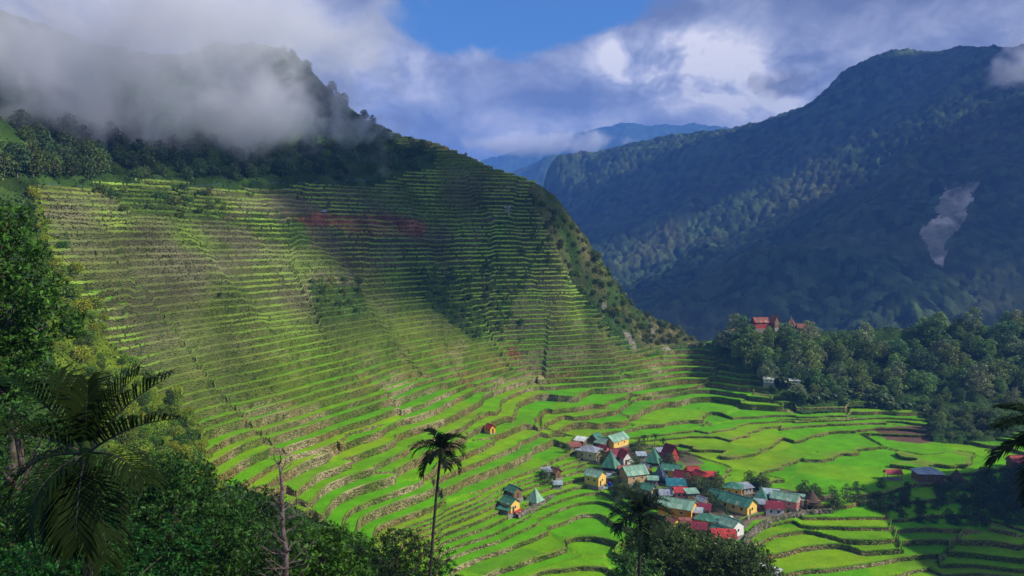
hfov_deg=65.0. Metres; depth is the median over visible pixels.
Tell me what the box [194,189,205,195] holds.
shrub
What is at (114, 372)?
bush
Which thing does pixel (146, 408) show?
bush
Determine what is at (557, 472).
gabled house
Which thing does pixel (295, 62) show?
forest tree
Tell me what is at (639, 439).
village tree
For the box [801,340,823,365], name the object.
broadleaf tree
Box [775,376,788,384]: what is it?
banana plant
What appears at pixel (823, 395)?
banana plant
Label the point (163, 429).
bush
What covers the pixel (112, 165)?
forest tree
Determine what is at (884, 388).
broadleaf tree
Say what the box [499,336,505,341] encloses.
shrub
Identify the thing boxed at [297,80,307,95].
forest tree
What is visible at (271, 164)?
forest tree
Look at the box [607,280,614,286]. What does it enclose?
ridge shrub
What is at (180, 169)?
forest tree
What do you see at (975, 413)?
round bush
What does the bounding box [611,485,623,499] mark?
village tree
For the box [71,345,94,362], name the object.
bush
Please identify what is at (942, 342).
broadleaf tree
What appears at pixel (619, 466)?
shed
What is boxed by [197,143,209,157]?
forest tree
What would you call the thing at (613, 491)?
village tree
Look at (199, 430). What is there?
bush
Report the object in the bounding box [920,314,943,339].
broadleaf tree
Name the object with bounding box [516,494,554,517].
stone wall
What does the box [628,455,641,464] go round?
village tree
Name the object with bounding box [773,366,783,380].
broadleaf tree
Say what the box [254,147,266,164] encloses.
forest tree
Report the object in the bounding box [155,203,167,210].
shrub
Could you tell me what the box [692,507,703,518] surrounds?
shed
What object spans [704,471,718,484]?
shed
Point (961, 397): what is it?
broadleaf tree
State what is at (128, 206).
shrub
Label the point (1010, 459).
gabled house
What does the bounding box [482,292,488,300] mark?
shrub
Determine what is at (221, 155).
forest tree
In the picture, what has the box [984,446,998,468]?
village palm
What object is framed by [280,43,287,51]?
forest tree
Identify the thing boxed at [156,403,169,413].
bush
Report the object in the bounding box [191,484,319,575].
leafy tree
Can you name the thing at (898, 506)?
garden tree
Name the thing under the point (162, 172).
forest tree
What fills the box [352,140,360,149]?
forest tree
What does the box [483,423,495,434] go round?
gabled house
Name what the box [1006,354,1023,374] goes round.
broadleaf tree
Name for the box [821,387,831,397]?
broadleaf tree
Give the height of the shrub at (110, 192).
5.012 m
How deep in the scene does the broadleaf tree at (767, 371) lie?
458.14 m
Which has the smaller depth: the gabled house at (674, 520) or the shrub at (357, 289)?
the gabled house at (674, 520)
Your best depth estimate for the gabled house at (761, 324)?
495.85 m
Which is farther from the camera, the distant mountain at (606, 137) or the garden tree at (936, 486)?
the distant mountain at (606, 137)
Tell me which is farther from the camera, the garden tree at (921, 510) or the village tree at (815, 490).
the village tree at (815, 490)
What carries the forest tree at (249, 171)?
on the hillside
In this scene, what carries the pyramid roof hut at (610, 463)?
on the rice terraces
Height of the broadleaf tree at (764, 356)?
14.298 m
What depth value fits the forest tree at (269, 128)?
455.42 m
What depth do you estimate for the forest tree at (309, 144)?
453.56 m
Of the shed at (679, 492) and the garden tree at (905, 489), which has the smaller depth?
the shed at (679, 492)
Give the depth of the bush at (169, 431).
233.32 m
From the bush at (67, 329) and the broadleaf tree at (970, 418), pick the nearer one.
the bush at (67, 329)
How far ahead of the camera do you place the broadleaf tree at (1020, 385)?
453.45 m
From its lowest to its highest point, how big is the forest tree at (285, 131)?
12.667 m
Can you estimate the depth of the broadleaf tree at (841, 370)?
457.85 m
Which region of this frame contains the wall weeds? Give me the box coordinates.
[34,112,1023,575]
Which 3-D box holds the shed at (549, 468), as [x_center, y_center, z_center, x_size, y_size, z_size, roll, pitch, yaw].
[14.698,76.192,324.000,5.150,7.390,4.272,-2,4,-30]
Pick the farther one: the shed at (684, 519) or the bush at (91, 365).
the shed at (684, 519)
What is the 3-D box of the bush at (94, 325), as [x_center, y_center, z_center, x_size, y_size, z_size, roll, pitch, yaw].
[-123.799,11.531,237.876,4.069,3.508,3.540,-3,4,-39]
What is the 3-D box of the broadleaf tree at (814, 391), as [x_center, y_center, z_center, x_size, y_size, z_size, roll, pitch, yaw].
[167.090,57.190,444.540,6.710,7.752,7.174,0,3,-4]
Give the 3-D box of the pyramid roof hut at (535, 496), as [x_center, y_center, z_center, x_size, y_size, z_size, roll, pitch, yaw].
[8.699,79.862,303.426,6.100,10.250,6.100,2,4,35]
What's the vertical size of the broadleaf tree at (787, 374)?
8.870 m
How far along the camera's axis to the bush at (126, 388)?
230.93 m
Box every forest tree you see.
[0,150,18,175]
[2,142,32,177]
[4,141,16,152]
[7,109,31,129]
[16,124,36,142]
[18,142,41,162]
[19,142,49,176]
[24,139,40,152]
[27,118,43,133]
[31,123,47,139]
[35,130,55,151]
[41,149,62,164]
[42,121,53,135]
[44,158,63,177]
[51,116,72,136]
[52,143,66,156]
[54,129,67,146]
[55,134,78,155]
[58,146,73,161]
[60,111,82,133]
[60,155,83,179]
[70,136,81,154]
[72,125,90,142]
[76,139,96,158]
[79,138,97,153]
[79,155,99,178]
[83,148,109,174]
[86,122,96,134]
[87,124,106,140]
[89,147,113,170]
[95,139,107,150]
[102,121,118,140]
[105,127,124,147]
[106,153,115,171]
[110,147,128,162]
[113,143,129,156]
[118,124,132,137]
[118,134,130,149]
[124,151,138,168]
[129,138,148,157]
[131,166,146,177]
[136,146,156,165]
[141,165,152,176]
[146,139,156,151]
[149,139,168,162]
[150,129,165,143]
[156,163,166,176]
[163,134,181,153]
[164,129,177,139]
[168,146,178,159]
[168,151,186,166]
[175,159,185,172]
[177,141,186,151]
[181,138,200,157]
[182,166,193,179]
[184,148,197,163]
[193,158,208,176]
[195,128,206,139]
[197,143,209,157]
[203,159,221,175]
[207,154,222,166]
[208,133,219,144]
[217,152,228,162]
[225,121,241,140]
[226,133,239,146]
[226,163,243,179]
[227,145,236,155]
[230,147,244,165]
[238,158,257,176]
[240,136,254,149]
[241,127,255,141]
[244,146,253,155]
[245,78,260,90]
[245,162,258,176]
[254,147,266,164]
[255,143,261,150]
[258,163,269,173]
[260,49,270,61]
[260,125,273,140]
[261,134,280,156]
[263,66,275,78]
[265,63,273,73]
[265,74,274,85]
[266,159,276,172]
[267,130,284,153]
[272,79,280,87]
[274,154,294,176]
[277,78,289,90]
[277,120,294,137]
[278,142,293,156]
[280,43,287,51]
[286,159,297,172]
[287,48,299,58]
[288,74,301,90]
[289,56,301,68]
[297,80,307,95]
[297,134,310,149]
[298,60,312,72]
[301,86,316,101]
[302,131,317,146]
[302,159,313,171]
[303,142,315,154]
[303,146,319,161]
[304,93,314,106]
[306,126,315,134]
[307,105,314,113]
[313,108,324,122]
[313,122,323,133]
[314,143,323,153]
[317,100,328,114]
[319,88,331,98]
[320,98,328,107]
[320,133,334,148]
[323,101,340,118]
[324,94,332,102]
[325,81,338,94]
[325,117,339,136]
[329,95,338,105]
[331,143,344,156]
[332,137,341,145]
[335,92,341,100]
[337,107,350,122]
[338,137,349,153]
[339,92,348,104]
[342,114,355,129]
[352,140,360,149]
[355,114,364,123]
[360,110,368,119]
[360,137,375,154]
[362,131,378,146]
[365,121,375,131]
[367,114,376,124]
[375,125,383,134]
[376,132,385,144]
[380,128,391,140]
[389,135,397,144]
[391,144,404,159]
[407,140,416,149]
[416,139,427,152]
[426,147,439,159]
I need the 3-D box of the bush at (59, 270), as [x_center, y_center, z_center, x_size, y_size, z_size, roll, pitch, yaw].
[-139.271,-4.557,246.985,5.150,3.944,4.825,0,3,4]
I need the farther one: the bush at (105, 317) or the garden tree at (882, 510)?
the garden tree at (882, 510)
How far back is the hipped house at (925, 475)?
325.61 m
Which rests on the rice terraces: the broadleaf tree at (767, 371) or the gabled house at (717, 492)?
the gabled house at (717, 492)
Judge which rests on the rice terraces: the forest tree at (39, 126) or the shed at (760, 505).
the shed at (760, 505)
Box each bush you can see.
[26,185,41,198]
[38,235,52,243]
[43,217,54,224]
[51,267,67,276]
[53,262,66,267]
[56,240,70,248]
[58,296,72,307]
[60,283,71,294]
[61,266,72,273]
[62,313,86,326]
[62,318,81,331]
[63,282,81,298]
[66,260,84,275]
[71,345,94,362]
[72,338,85,344]
[73,298,93,311]
[79,296,98,309]
[82,328,97,345]
[84,365,98,375]
[86,309,99,319]
[87,363,100,371]
[88,322,100,330]
[89,294,105,309]
[89,346,97,354]
[95,359,106,370]
[96,351,107,360]
[97,321,108,330]
[98,313,110,320]
[98,372,107,385]
[105,366,124,385]
[109,425,138,445]
[116,381,130,392]
[118,357,126,364]
[119,404,137,418]
[122,366,130,375]
[124,412,140,423]
[127,355,139,366]
[127,421,144,434]
[127,425,139,438]
[129,399,137,408]
[130,438,152,449]
[132,379,140,385]
[133,445,150,459]
[136,393,149,405]
[136,410,147,422]
[138,429,147,438]
[140,367,154,384]
[140,405,151,414]
[141,392,152,402]
[142,423,154,438]
[145,402,157,411]
[145,418,161,434]
[150,434,162,446]
[152,422,169,435]
[155,446,175,461]
[156,381,164,388]
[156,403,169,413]
[165,402,180,414]
[165,426,173,435]
[167,385,183,400]
[167,396,182,407]
[168,425,185,437]
[169,384,183,399]
[169,420,179,426]
[169,440,179,449]
[172,432,188,445]
[175,412,192,429]
[177,445,192,458]
[182,426,199,442]
[188,446,199,457]
[195,427,203,434]
[195,440,206,451]
[927,407,936,415]
[930,420,943,429]
[946,414,953,420]
[948,406,957,414]
[953,410,964,417]
[958,421,969,430]
[971,409,983,419]
[971,429,981,437]
[982,409,995,419]
[984,431,992,437]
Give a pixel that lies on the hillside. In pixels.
(198, 76)
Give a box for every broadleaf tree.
[714,330,728,348]
[717,327,733,350]
[723,313,744,335]
[727,330,743,349]
[728,328,744,340]
[730,339,744,358]
[732,314,750,332]
[738,333,757,357]
[742,349,762,368]
[743,324,758,339]
[747,330,766,352]
[754,345,774,365]
[756,359,776,378]
[760,328,777,341]
[762,337,779,350]
[768,352,784,368]
[773,347,788,363]
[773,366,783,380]
[775,333,790,351]
[776,322,798,341]
[779,367,793,379]
[780,360,791,370]
[783,329,801,347]
[784,339,805,361]
[785,348,806,371]
[790,370,804,383]
[794,384,807,394]
[795,332,807,349]
[798,366,812,380]
[800,320,821,340]
[800,339,821,356]
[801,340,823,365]
[801,349,823,372]
[805,368,828,388]
[808,385,819,395]
[812,394,821,402]
[814,336,824,347]
[817,347,828,362]
[819,364,827,377]
[821,339,836,357]
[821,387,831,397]
[825,362,851,384]
[825,374,836,386]
[825,380,839,392]
[826,332,842,343]
[827,362,838,377]
[829,339,847,355]
[831,345,856,370]
[832,386,845,398]
[834,361,846,376]
[835,332,852,351]
[837,376,848,389]
[845,335,864,355]
[847,362,871,385]
[852,321,875,349]
[853,374,877,393]
[856,358,868,367]
[861,340,882,360]
[863,356,873,367]
[867,367,886,381]
[870,333,880,344]
[874,392,882,403]
[876,341,890,356]
[878,385,888,394]
[881,368,893,383]
[886,339,912,361]
[886,353,907,372]
[886,376,907,394]
[889,360,907,381]
[890,339,907,352]
[895,374,910,386]
[902,395,915,407]
[903,365,914,375]
[904,369,925,389]
[906,348,930,371]
[907,338,920,349]
[909,370,932,387]
[911,316,931,332]
[912,344,927,356]
[916,372,937,393]
[919,326,942,345]
[919,352,939,373]
[919,395,928,403]
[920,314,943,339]
[922,403,930,410]
[929,338,952,357]
[931,372,942,385]
[931,394,944,405]
[931,411,947,426]
[932,311,949,332]
[935,363,952,378]
[936,343,959,367]
[938,387,952,398]
[942,393,952,402]
[943,334,951,342]
[947,339,962,352]
[950,317,967,328]
[952,326,966,338]
[953,367,975,387]
[953,387,965,401]
[957,358,975,375]
[958,306,983,329]
[958,352,970,363]
[960,404,973,414]
[962,331,982,354]
[964,363,995,393]
[964,413,973,422]
[966,325,978,335]
[968,364,984,382]
[969,391,980,401]
[971,404,981,410]
[972,339,991,357]
[975,400,985,406]
[976,324,988,335]
[976,418,986,427]
[977,407,986,418]
[978,357,995,370]
[979,387,996,396]
[981,354,994,362]
[981,361,997,378]
[983,328,1000,345]
[983,339,997,354]
[986,419,998,429]
[987,321,1013,343]
[987,359,1013,383]
[989,410,1000,417]
[991,376,1008,391]
[996,310,1014,323]
[999,320,1022,338]
[1001,335,1023,357]
[1002,358,1018,375]
[1003,365,1022,385]
[1005,389,1021,402]
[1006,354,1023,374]
[1007,309,1023,325]
[1009,411,1020,416]
[1010,316,1023,333]
[1010,387,1020,396]
[1013,369,1023,391]
[1016,355,1023,369]
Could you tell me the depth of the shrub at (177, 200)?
330.69 m
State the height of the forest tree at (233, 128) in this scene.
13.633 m
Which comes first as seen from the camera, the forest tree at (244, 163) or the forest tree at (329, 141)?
the forest tree at (244, 163)
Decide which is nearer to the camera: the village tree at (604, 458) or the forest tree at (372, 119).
the village tree at (604, 458)
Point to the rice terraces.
(865, 470)
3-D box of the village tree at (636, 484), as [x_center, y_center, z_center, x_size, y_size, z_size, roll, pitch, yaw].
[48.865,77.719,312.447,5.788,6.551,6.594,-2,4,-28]
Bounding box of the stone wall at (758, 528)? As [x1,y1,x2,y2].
[742,508,832,548]
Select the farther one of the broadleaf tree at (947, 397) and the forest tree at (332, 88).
the forest tree at (332, 88)
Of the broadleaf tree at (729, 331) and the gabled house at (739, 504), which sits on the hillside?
the broadleaf tree at (729, 331)
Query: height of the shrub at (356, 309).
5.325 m
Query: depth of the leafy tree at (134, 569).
31.12 m
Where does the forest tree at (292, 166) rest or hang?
on the hillside
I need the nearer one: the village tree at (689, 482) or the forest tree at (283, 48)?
the village tree at (689, 482)
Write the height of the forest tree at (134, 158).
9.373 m
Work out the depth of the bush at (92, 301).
244.42 m
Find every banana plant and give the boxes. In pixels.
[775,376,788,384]
[783,381,796,387]
[784,389,796,397]
[790,385,801,391]
[799,392,811,401]
[809,394,820,404]
[820,392,828,400]
[853,392,865,397]
[862,393,875,401]
[866,387,879,394]
[873,394,885,404]
[883,396,893,404]
[884,401,899,409]
[891,404,901,410]
[898,401,912,408]
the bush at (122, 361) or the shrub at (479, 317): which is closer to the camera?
the bush at (122, 361)
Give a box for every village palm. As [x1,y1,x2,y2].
[77,179,87,192]
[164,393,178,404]
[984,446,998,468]
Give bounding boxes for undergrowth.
[0,12,1023,575]
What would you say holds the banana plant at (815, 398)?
on the hillside
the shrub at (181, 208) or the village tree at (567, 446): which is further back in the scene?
the village tree at (567, 446)
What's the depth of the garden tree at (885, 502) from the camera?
298.56 m
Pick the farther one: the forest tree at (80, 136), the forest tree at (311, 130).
the forest tree at (311, 130)
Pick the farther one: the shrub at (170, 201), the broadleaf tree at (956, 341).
the broadleaf tree at (956, 341)
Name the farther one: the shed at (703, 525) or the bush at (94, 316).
the shed at (703, 525)
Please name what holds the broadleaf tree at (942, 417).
on the hillside
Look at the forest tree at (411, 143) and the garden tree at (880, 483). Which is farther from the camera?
the forest tree at (411, 143)
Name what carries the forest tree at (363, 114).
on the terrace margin
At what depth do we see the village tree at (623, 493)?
311.04 m
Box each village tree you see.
[538,468,547,479]
[541,468,555,484]
[563,443,571,452]
[574,451,581,458]
[594,449,604,464]
[600,448,608,462]
[609,486,617,496]
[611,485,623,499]
[612,475,622,485]
[613,496,620,504]
[617,484,632,497]
[628,441,636,451]
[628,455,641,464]
[631,479,641,493]
[633,437,645,450]
[661,453,672,462]
[665,452,679,463]
[683,473,693,487]
[688,474,698,486]
[690,477,703,489]
[697,479,709,493]
[700,480,710,491]
[705,491,717,503]
[706,497,718,510]
[709,476,722,489]
[709,496,718,508]
[710,470,723,487]
[713,499,723,511]
[741,471,755,483]
[743,470,756,485]
[749,539,765,559]
[755,474,766,487]
[756,477,771,488]
[763,475,771,487]
[795,483,803,493]
[796,479,810,495]
[808,483,821,497]
[817,489,825,497]
[824,495,837,510]
[826,495,844,511]
[831,489,840,500]
[833,495,844,509]
[840,483,856,503]
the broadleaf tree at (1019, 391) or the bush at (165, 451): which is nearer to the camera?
the bush at (165, 451)
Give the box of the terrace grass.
[38,96,1023,575]
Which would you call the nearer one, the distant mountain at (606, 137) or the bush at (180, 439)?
the bush at (180, 439)
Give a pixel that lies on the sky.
(482, 79)
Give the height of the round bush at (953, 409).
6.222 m
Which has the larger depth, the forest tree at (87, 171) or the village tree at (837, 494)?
the forest tree at (87, 171)
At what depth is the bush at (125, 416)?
222.25 m
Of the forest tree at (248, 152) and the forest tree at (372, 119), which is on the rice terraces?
the forest tree at (372, 119)
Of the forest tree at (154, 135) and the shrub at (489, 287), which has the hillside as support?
the forest tree at (154, 135)
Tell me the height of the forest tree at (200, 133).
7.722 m
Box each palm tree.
[0,362,191,575]
[410,427,467,575]
[605,485,674,575]
[982,399,1023,507]
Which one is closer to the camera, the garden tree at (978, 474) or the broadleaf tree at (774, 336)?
the garden tree at (978, 474)
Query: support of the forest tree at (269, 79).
on the hillside
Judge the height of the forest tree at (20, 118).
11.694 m
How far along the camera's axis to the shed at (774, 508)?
292.78 m
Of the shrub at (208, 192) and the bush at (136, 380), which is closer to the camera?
the bush at (136, 380)
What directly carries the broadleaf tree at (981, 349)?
on the hillside
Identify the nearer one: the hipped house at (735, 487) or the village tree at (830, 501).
the village tree at (830, 501)
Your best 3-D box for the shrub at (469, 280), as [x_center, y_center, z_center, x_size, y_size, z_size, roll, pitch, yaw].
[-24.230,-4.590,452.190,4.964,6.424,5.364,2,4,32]
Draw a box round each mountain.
[481,122,730,172]
[511,151,597,186]
[543,44,1023,433]
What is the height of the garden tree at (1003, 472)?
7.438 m
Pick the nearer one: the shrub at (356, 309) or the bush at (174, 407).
the bush at (174, 407)
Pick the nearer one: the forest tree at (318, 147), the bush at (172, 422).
the bush at (172, 422)
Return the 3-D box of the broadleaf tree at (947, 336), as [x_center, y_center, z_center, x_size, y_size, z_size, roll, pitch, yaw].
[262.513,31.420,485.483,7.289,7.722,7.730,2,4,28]
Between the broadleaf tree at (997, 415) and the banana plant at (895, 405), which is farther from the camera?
the banana plant at (895, 405)
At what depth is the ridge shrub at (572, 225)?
500.28 m
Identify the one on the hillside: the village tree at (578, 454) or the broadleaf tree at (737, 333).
the broadleaf tree at (737, 333)
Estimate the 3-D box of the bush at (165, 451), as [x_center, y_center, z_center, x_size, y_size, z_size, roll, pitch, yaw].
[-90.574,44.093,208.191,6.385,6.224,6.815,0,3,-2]
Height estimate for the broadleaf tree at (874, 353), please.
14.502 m
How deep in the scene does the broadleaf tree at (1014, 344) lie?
475.02 m
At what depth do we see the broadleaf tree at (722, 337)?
501.04 m
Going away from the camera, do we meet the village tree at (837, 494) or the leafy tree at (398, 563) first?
the leafy tree at (398, 563)
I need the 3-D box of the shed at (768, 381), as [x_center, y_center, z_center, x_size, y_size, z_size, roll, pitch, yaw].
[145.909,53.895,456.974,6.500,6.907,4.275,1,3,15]
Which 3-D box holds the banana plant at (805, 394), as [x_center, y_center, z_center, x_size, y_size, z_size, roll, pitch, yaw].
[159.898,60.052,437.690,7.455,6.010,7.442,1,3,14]
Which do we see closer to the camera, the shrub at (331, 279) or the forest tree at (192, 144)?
the shrub at (331, 279)
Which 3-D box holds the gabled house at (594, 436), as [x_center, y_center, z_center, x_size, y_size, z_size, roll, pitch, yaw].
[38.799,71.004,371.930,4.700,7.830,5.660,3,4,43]
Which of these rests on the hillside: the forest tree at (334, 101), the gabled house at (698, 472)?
the forest tree at (334, 101)
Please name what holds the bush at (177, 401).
on the hillside
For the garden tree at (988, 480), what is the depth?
326.12 m
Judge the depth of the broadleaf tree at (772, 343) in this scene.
476.62 m
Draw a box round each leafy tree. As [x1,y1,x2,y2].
[0,200,100,569]
[0,396,128,575]
[0,511,220,575]
[65,439,270,575]
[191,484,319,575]
[251,518,379,575]
[345,527,463,575]
[605,546,664,575]
[610,513,762,575]
[682,537,788,575]
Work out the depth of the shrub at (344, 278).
378.52 m
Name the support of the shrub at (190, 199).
on the rice terraces
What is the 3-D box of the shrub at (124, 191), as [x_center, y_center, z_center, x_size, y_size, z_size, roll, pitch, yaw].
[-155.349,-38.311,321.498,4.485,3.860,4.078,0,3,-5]
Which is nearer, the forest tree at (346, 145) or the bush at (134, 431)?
the bush at (134, 431)
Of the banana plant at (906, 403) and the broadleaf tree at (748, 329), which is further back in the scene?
the broadleaf tree at (748, 329)
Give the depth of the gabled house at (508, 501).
290.75 m
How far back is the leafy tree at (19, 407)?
35.97 m
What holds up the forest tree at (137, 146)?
on the hillside
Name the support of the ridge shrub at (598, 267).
on the hillside
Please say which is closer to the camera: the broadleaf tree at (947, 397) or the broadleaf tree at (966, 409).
the broadleaf tree at (966, 409)
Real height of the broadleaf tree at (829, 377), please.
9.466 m
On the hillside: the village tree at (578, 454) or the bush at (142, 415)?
the bush at (142, 415)
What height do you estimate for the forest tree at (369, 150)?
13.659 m
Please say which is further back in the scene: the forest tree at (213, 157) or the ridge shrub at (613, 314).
the ridge shrub at (613, 314)
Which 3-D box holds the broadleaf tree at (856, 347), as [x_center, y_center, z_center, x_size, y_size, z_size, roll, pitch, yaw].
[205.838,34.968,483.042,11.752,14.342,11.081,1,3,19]
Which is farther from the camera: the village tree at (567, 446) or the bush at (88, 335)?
the village tree at (567, 446)
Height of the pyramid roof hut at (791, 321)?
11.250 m
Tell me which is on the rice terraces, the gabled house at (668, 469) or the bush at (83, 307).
the gabled house at (668, 469)
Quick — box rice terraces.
[91,188,1023,575]
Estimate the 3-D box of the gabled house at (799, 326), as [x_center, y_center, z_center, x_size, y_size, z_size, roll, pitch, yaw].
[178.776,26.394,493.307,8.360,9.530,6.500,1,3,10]
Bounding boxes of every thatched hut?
[804,490,822,509]
[944,468,966,484]
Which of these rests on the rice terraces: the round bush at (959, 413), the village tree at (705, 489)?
the village tree at (705, 489)
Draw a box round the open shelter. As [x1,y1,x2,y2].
[882,469,903,480]
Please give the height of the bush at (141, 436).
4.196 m
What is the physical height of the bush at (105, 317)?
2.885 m
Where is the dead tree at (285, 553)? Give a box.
[252,450,320,575]
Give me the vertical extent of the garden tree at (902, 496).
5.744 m
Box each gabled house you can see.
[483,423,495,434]
[498,495,520,517]
[504,206,510,214]
[504,483,523,501]
[551,466,562,479]
[583,467,607,490]
[588,432,602,445]
[593,436,608,445]
[597,444,609,454]
[607,431,629,447]
[609,447,627,461]
[618,448,632,464]
[618,464,649,486]
[639,482,655,494]
[640,462,652,474]
[657,495,698,517]
[660,443,679,461]
[661,463,682,477]
[665,515,680,527]
[672,469,691,482]
[684,466,700,475]
[692,468,706,481]
[694,495,708,502]
[707,488,721,498]
[708,523,724,532]
[716,514,745,540]
[717,490,758,519]
[751,317,772,333]
[769,490,802,511]
[770,314,780,331]
[795,323,810,336]
[1005,455,1023,467]
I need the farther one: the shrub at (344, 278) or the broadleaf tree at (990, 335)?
the broadleaf tree at (990, 335)
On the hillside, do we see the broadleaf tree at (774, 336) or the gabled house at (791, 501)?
the broadleaf tree at (774, 336)
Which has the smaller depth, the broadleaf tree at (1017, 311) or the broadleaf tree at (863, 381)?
the broadleaf tree at (863, 381)
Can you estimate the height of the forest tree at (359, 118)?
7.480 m
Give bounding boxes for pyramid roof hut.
[525,488,545,506]
[601,451,619,476]
[644,447,661,467]
[653,464,667,484]
[753,487,769,499]
[787,318,795,331]
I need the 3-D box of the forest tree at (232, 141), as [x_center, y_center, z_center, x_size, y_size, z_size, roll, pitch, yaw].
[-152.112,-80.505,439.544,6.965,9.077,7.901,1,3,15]
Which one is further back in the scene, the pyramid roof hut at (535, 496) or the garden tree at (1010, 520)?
the pyramid roof hut at (535, 496)
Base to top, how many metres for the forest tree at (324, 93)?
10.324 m
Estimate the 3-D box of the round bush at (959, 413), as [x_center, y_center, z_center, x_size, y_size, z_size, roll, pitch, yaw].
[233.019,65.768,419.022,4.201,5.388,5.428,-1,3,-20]
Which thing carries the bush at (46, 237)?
on the hillside
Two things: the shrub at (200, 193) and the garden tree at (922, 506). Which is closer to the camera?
the garden tree at (922, 506)
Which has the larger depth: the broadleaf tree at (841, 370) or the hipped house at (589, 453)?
the broadleaf tree at (841, 370)
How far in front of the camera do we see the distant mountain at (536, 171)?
4862.46 m
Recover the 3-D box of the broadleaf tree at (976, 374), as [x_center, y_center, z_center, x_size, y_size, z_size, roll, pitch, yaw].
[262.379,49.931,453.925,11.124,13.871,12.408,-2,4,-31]
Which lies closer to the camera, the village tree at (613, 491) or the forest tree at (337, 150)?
the village tree at (613, 491)
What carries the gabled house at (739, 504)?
on the rice terraces
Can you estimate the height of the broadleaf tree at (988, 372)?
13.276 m
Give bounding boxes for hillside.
[0,10,1023,575]
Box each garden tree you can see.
[852,481,861,489]
[858,494,868,506]
[866,491,873,499]
[867,500,873,507]
[870,502,879,510]
[873,494,882,503]
[876,478,886,488]
[876,496,889,510]
[878,503,887,512]
[888,503,894,509]
[893,502,902,511]
[897,483,911,494]
[898,486,910,496]
[898,490,907,503]
[898,509,908,517]
[900,498,911,508]
[912,506,924,513]
[913,497,920,505]
[914,500,926,513]
[914,511,927,523]
[926,513,939,523]
[930,498,942,509]
[932,481,941,493]
[935,492,948,505]
[942,476,955,490]
[942,509,953,519]
[944,513,956,524]
[947,488,962,500]
[952,513,966,525]
[957,506,967,516]
[958,492,971,505]
[965,516,979,526]
[971,470,985,480]
[976,468,997,484]
[977,512,990,526]
[978,466,995,478]
[998,466,1013,478]
[1002,513,1017,526]
[1006,462,1021,477]
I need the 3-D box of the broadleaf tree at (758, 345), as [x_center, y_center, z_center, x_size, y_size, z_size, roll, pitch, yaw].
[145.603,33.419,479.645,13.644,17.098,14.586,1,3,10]
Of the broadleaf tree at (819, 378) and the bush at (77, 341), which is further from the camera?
the broadleaf tree at (819, 378)
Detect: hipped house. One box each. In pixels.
[576,445,602,464]
[693,513,720,531]
[723,482,743,494]
[910,467,945,485]
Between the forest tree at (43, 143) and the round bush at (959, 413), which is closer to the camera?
the forest tree at (43, 143)
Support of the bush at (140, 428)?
on the hillside
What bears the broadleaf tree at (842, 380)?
on the hillside
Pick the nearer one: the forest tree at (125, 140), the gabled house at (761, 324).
the forest tree at (125, 140)
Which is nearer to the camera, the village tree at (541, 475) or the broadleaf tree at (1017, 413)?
the village tree at (541, 475)
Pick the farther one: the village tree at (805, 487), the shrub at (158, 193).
the shrub at (158, 193)
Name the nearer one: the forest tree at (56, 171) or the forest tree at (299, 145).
the forest tree at (56, 171)
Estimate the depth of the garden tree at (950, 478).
321.14 m
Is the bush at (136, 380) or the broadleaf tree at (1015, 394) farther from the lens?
the broadleaf tree at (1015, 394)
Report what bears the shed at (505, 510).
on the rice terraces
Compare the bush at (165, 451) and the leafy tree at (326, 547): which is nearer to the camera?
the leafy tree at (326, 547)
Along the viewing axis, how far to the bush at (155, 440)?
223.07 m
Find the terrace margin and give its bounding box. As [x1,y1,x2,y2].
[40,128,1023,572]
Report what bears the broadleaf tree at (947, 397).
on the hillside
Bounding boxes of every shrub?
[95,182,107,192]
[105,187,115,199]
[119,187,128,192]
[124,204,131,210]
[145,201,153,209]
[150,205,161,209]
[152,189,165,198]
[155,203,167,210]
[164,195,176,204]
[173,210,186,218]
[174,198,181,205]
[174,205,186,212]
[176,182,188,190]
[184,195,193,203]
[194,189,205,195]
[194,207,205,214]
[202,187,213,195]
[202,200,215,209]
[213,209,221,215]
[214,198,222,204]
[315,285,325,295]
[317,276,323,282]
[326,276,335,283]
[335,300,342,306]
[337,309,344,315]
[339,287,347,294]
[340,274,348,281]
[346,296,354,306]
[351,305,360,312]
[353,287,360,292]
[356,276,363,283]
[461,306,467,313]
[465,294,472,299]
[466,274,473,282]
[475,314,483,320]
[476,325,483,332]
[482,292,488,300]
[486,285,494,291]
[495,325,501,331]
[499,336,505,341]
[502,295,509,300]
[517,318,524,324]
[545,256,554,263]
[552,208,558,215]
[556,242,563,249]
[568,270,573,276]
[570,222,575,229]
[591,254,599,262]
[593,265,600,272]
[598,280,606,288]
[600,267,605,275]
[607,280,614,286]
[609,310,617,317]
[615,304,622,314]
[621,299,627,305]
[643,311,650,317]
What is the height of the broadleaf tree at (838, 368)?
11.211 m
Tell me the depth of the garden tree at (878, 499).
305.25 m
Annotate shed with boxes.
[496,504,513,519]
[513,508,522,517]
[541,466,552,478]
[552,480,562,489]
[567,441,582,453]
[573,436,587,445]
[606,473,611,483]
[617,465,627,475]
[635,451,646,460]
[647,475,658,486]
[655,447,662,456]
[659,489,672,496]
[665,478,686,494]
[673,486,687,498]
[678,517,692,525]
[683,487,699,499]
[686,520,707,536]
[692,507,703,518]
[696,502,711,513]
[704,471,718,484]
[710,528,737,549]
[739,481,754,494]
[754,498,765,510]
[761,563,782,575]
[762,487,779,500]
[763,376,774,386]
[764,500,785,515]
[787,378,799,388]
[795,493,805,507]
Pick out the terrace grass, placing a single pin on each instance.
(186, 230)
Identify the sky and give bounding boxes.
[0,0,1023,186]
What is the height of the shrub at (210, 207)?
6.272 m
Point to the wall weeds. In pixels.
(376, 304)
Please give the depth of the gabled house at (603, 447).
351.18 m
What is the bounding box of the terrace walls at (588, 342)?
[36,116,1023,575]
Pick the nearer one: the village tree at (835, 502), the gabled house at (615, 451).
the village tree at (835, 502)

